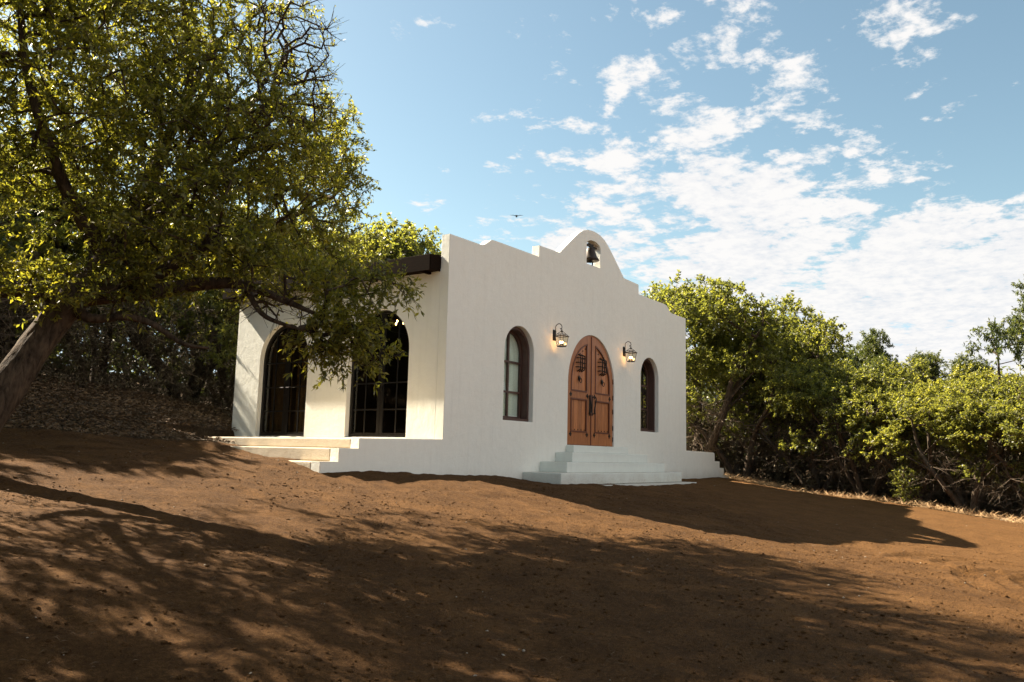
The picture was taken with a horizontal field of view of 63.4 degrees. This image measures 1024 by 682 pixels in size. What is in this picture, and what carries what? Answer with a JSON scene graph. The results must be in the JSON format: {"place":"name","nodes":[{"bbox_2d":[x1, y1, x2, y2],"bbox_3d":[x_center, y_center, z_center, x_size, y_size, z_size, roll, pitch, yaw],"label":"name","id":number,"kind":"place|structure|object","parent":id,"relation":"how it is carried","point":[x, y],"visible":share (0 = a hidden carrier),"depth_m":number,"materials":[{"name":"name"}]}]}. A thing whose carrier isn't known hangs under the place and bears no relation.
{"place":"outdoors","nodes":[
{"label":"outdoors","id":0,"kind":"place"},
{"bbox_2d":[0,364,1023,681],"bbox_3d":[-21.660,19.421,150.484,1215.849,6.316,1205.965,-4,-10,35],"label":"ground","id":1,"kind":"structure","parent":0,"point":[206,508],"depth_m":6.97,"materials":[{"name":"soil"}]},
{"bbox_2d":[1,197,40,316],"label":"oak tree","id":2,"kind":"object","parent":1,"relation":"on","point":[12,265],"visible":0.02,"depth_m":21.74,"materials":[{"name":"green plant"}]},
{"bbox_2d":[0,145,43,218],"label":"oak tree","id":3,"kind":"object","parent":1,"relation":"on","point":[11,147],"visible":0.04,"depth_m":17.44,"materials":[{"name":"green plant"}]},
{"bbox_2d":[0,142,53,359],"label":"juniper tree","id":4,"kind":"object","parent":1,"relation":"on","point":[23,220],"visible":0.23,"depth_m":15.88,"materials":[{"name":"plant"}]},
{"bbox_2d":[4,157,57,279],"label":"juniper tree","id":5,"kind":"object","parent":1,"relation":"on","point":[36,206],"visible":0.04,"depth_m":22.53,"materials":[{"name":"plant"}]},
{"bbox_2d":[1,185,111,353],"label":"juniper tree","id":6,"kind":"object","parent":1,"relation":"on","point":[64,221],"visible":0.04,"depth_m":22.79,"materials":[{"name":"plant"}]},
{"bbox_2d":[0,141,165,357],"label":"oak tree","id":7,"kind":"object","parent":1,"relation":"on","point":[60,236],"visible":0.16,"depth_m":20.45,"materials":[{"name":"green plant"}]},
{"bbox_2d":[23,192,170,384],"bbox_3d":[-12.033,-1.442,24.720,5.113,6.343,5.044,1,-8,1],"label":"juniper tree","id":8,"kind":"object","parent":1,"relation":"on","point":[66,247],"visible":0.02,"depth_m":23.94,"materials":[{"name":"plant"}]},
{"bbox_2d":[0,236,238,417],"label":"undergrowth","id":9,"kind":"object","parent":1,"relation":"on","point":[111,381],"visible":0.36,"depth_m":20.53,"materials":[{"name":"green plant"}]},
{"bbox_2d":[4,372,237,442],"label":"leaf litter","id":10,"kind":"object","parent":1,"relation":"on","point":[114,402],"visible":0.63,"depth_m":15.91,"materials":[{"name":"brown plant"}]},
{"bbox_2d":[68,183,287,400],"bbox_3d":[-8.927,-1.070,23.507,6.676,6.618,6.802,4,-8,-15],"label":"oak tree","id":11,"kind":"object","parent":1,"relation":"on","point":[184,331],"visible":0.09,"depth_m":21.96,"materials":[{"name":"green plant"}]},
{"bbox_2d":[149,257,266,409],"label":"oak tree","id":12,"kind":"object","parent":1,"relation":"on","point":[192,352],"visible":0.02,"depth_m":25.19,"materials":[{"name":"green plant"}]},
{"bbox_2d":[0,0,425,431],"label":"oak tree","id":13,"kind":"object","parent":1,"relation":"on","point":[222,183],"visible":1,"depth_m":9.19,"materials":[{"name":"green plant"}]},
{"bbox_2d":[175,202,376,388],"bbox_3d":[-6.161,-0.569,22.359,5.474,6.644,5.560,9,-11,-44],"label":"oak tree","id":14,"kind":"object","parent":1,"relation":"on","point":[223,334],"visible":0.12,"depth_m":20.98,"materials":[{"name":"green plant"}]},
{"bbox_2d":[313,212,441,263],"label":"oak tree","id":15,"kind":"object","parent":1,"relation":"on","point":[395,244],"visible":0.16,"depth_m":24.10,"materials":[{"name":"green plant"}]},
{"bbox_2d":[194,230,727,485],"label":"chapel","id":16,"kind":"structure","parent":1,"relation":"on","point":[486,376],"depth_m":16.73,"materials":[{"name":"white paint"}]},
{"bbox_2d":[259,324,307,436],"bbox_3d":[-4.562,0.805,16.909,1.480,2.308,0.280,-4,-10,35],"label":"glazed door","id":17,"kind":"structure","parent":16,"relation":"in","point":[287,386],"depth_m":16.96,"materials":[{"name":"black glass"}]},
{"bbox_2d":[348,310,408,437],"bbox_3d":[-2.398,0.611,15.392,1.540,2.381,0.280,-4,-10,35],"label":"glazed door","id":18,"kind":"structure","parent":16,"relation":"in","point":[380,409],"depth_m":15.35,"materials":[{"name":"black glass"}]},
{"bbox_2d":[388,317,403,328],"bbox_3d":[-2.416,-0.548,16.859,0.411,0.600,0.406,-4,-10,35],"label":"chandelier","id":19,"kind":"object","parent":16,"relation":"hanging from","point":[393,326],"visible":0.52,"depth_m":16.82,"materials":[{"name":"black metal"}]},
{"bbox_2d":[503,327,529,421],"bbox_3d":[-0.038,0.641,16.272,0.230,1.854,1.006,-4,-10,35],"label":"window","id":20,"kind":"structure","parent":16,"relation":"in","point":[523,362],"depth_m":16.56,"materials":[{"name":"brown glass"}]},
{"bbox_2d":[553,323,568,346],"bbox_3d":[1.002,-0.124,17.178,0.306,0.496,0.236,-4,-10,35],"label":"wall lantern","id":21,"kind":"object","parent":16,"relation":"attached to","point":[555,335],"depth_m":17.17,"materials":[{"name":"black metal"}]},
{"bbox_2d":[567,336,591,444],"bbox_3d":[1.473,1.031,18.031,0.135,2.445,1.022,-4,-10,35],"label":"front door leaf","id":22,"kind":"structure","parent":16,"relation":"in","point":[579,375],"depth_m":18.07,"materials":[{"name":"brown wood"}]},
{"bbox_2d":[587,243,598,265],"bbox_3d":[1.790,-1.961,18.930,0.419,0.530,0.419,3,-8,-9],"label":"bell","id":23,"kind":"object","parent":16,"relation":"hanging from","point":[592,257],"visible":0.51,"depth_m":18.84,"materials":[{"name":"brown metal"}]},
{"bbox_2d":[589,336,612,446],"bbox_3d":[2.067,1.160,18.862,0.135,2.445,1.022,-4,-10,35],"label":"front door leaf","id":24,"kind":"structure","parent":16,"relation":"in","point":[602,381],"depth_m":18.85,"materials":[{"name":"brown wood"}]},
{"bbox_2d":[623,341,636,361],"bbox_3d":[2.793,0.249,19.686,0.306,0.496,0.236,-4,-10,35],"label":"wall lantern","id":25,"kind":"object","parent":16,"relation":"attached to","point":[624,352],"depth_m":19.67,"materials":[{"name":"black metal"}]},
{"bbox_2d":[641,368,645,427],"bbox_3d":[3.322,1.844,23.397,1.540,2.368,0.090,-4,-10,35],"label":"window","id":26,"kind":"structure","parent":16,"relation":"in","point":[642,369],"depth_m":23.19,"materials":[{"name":"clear glass"}]},
{"bbox_2d":[641,358,654,431],"bbox_3d":[3.279,1.360,20.914,0.230,1.854,1.006,-4,-10,35],"label":"window","id":27,"kind":"structure","parent":16,"relation":"in","point":[649,371],"depth_m":21.23,"materials":[{"name":"brown wood"}]},
{"bbox_2d":[3,431,1017,681],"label":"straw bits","id":28,"kind":"object","parent":1,"relation":"on","point":[449,585],"visible":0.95,"depth_m":6.44,"materials":[{"name":"beige plant"}]},
{"bbox_2d":[0,427,1023,681],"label":"soil clods","id":29,"kind":"object","parent":1,"relation":"on","point":[366,677],"visible":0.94,"depth_m":6.58,"materials":[{"name":"brown soil"}]},
{"bbox_2d":[15,256,1019,485],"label":"woodland","id":30,"kind":"object","parent":1,"relation":"on","point":[707,396],"visible":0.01,"depth_m":31.99,"materials":[{"name":"green plant"}]},
{"bbox_2d":[26,441,1020,680],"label":"pebbles","id":31,"kind":"object","parent":1,"relation":"on","point":[523,650],"visible":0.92,"depth_m":7.92,"materials":[{"name":"stone"}]},
{"bbox_2d":[641,269,800,462],"bbox_3d":[6.000,1.192,26.460,6.181,7.055,6.399,-1,-8,18],"label":"oak tree","id":32,"kind":"object","parent":1,"relation":"on","point":[704,312],"visible":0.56,"depth_m":25.32,"materials":[{"name":"green plant"}]},
{"bbox_2d":[686,347,756,464],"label":"juniper tree","id":33,"kind":"object","parent":1,"relation":"on","point":[709,418],"visible":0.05,"depth_m":29.05,"materials":[{"name":"plant"}]},
{"bbox_2d":[686,320,804,481],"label":"oak tree","id":34,"kind":"object","parent":1,"relation":"on","point":[729,358],"visible":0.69,"depth_m":25.84,"materials":[{"name":"green plant"}]},
{"bbox_2d":[694,294,853,483],"bbox_3d":[8.987,1.741,27.546,5.566,6.755,5.653,2,-8,-5],"label":"oak tree","id":35,"kind":"object","parent":1,"relation":"on","point":[811,342],"visible":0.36,"depth_m":26.65,"materials":[{"name":"green plant"}]},
{"bbox_2d":[742,354,882,494],"bbox_3d":[9.010,2.660,24.777,4.194,4.505,4.643,5,-9,-23],"label":"oak tree","id":36,"kind":"object","parent":1,"relation":"on","point":[797,374],"visible":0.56,"depth_m":24.30,"materials":[{"name":"green plant"}]},
{"bbox_2d":[641,393,1023,519],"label":"undergrowth","id":37,"kind":"object","parent":1,"relation":"on","point":[943,498],"visible":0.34,"depth_m":24.65,"materials":[{"name":"green plant"}]},
{"bbox_2d":[829,341,874,483],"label":"juniper tree","id":38,"kind":"object","parent":1,"relation":"on","point":[854,357],"visible":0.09,"depth_m":29.90,"materials":[{"name":"plant"}]},
{"bbox_2d":[781,356,942,499],"bbox_3d":[9.758,2.601,23.102,3.997,4.354,4.138,4,-8,-19],"label":"oak tree","id":39,"kind":"object","parent":1,"relation":"on","point":[871,380],"visible":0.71,"depth_m":22.62,"materials":[{"name":"green plant"}]},
{"bbox_2d":[722,472,1023,523],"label":"dry grass","id":40,"kind":"structure","parent":1,"relation":"on","point":[922,503],"depth_m":21.31,"materials":[{"name":"plant"}]},
{"bbox_2d":[856,328,934,488],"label":"juniper tree","id":41,"kind":"object","parent":1,"relation":"on","point":[870,342],"visible":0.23,"depth_m":28.91,"materials":[{"name":"green plant"}]},
{"bbox_2d":[886,464,924,504],"bbox_3d":[9.906,3.657,20.805,0.902,1.143,0.991,-1,-8,16],"label":"shrub","id":42,"kind":"object","parent":1,"relation":"on","point":[909,492],"visible":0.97,"depth_m":20.70,"materials":[{"name":"green plant"}]},
{"bbox_2d":[836,375,987,507],"bbox_3d":[10.462,2.750,21.680,3.680,3.736,3.612,5,-9,-27],"label":"oak tree","id":43,"kind":"object","parent":1,"relation":"on","point":[886,434],"visible":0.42,"depth_m":21.25,"materials":[{"name":"green plant"}]},
{"bbox_2d":[879,349,955,492],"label":"juniper tree","id":44,"kind":"object","parent":1,"relation":"on","point":[932,361],"visible":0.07,"depth_m":27.66,"materials":[{"name":"plant"}]},
{"bbox_2d":[883,374,1023,516],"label":"oak tree","id":45,"kind":"object","parent":1,"relation":"on","point":[948,408],"visible":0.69,"depth_m":20.01,"materials":[{"name":"green plant"}]},
{"bbox_2d":[915,351,1008,484],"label":"juniper tree","id":46,"kind":"object","parent":1,"relation":"on","point":[976,364],"visible":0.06,"depth_m":25.98,"materials":[{"name":"plant"}]},
{"bbox_2d":[941,374,1023,513],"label":"oak tree","id":47,"kind":"object","parent":1,"relation":"on","point":[1013,396],"visible":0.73,"depth_m":19.22,"materials":[{"name":"green plant"}]},
{"bbox_2d":[949,364,1023,510],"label":"oak tree","id":48,"kind":"object","parent":1,"relation":"on","point":[983,374],"visible":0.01,"depth_m":24.67,"materials":[{"name":"green plant"}]},
{"bbox_2d":[963,274,1023,484],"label":"juniper tree","id":49,"kind":"object","parent":1,"relation":"on","point":[1016,326],"visible":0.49,"depth_m":21.63,"materials":[{"name":"green plant"}]},
{"bbox_2d":[0,0,1023,438],"label":"sky","id":50,"kind":"structure","parent":0,"point":[863,160],"materials":[{"name":"blue"}]}
]}

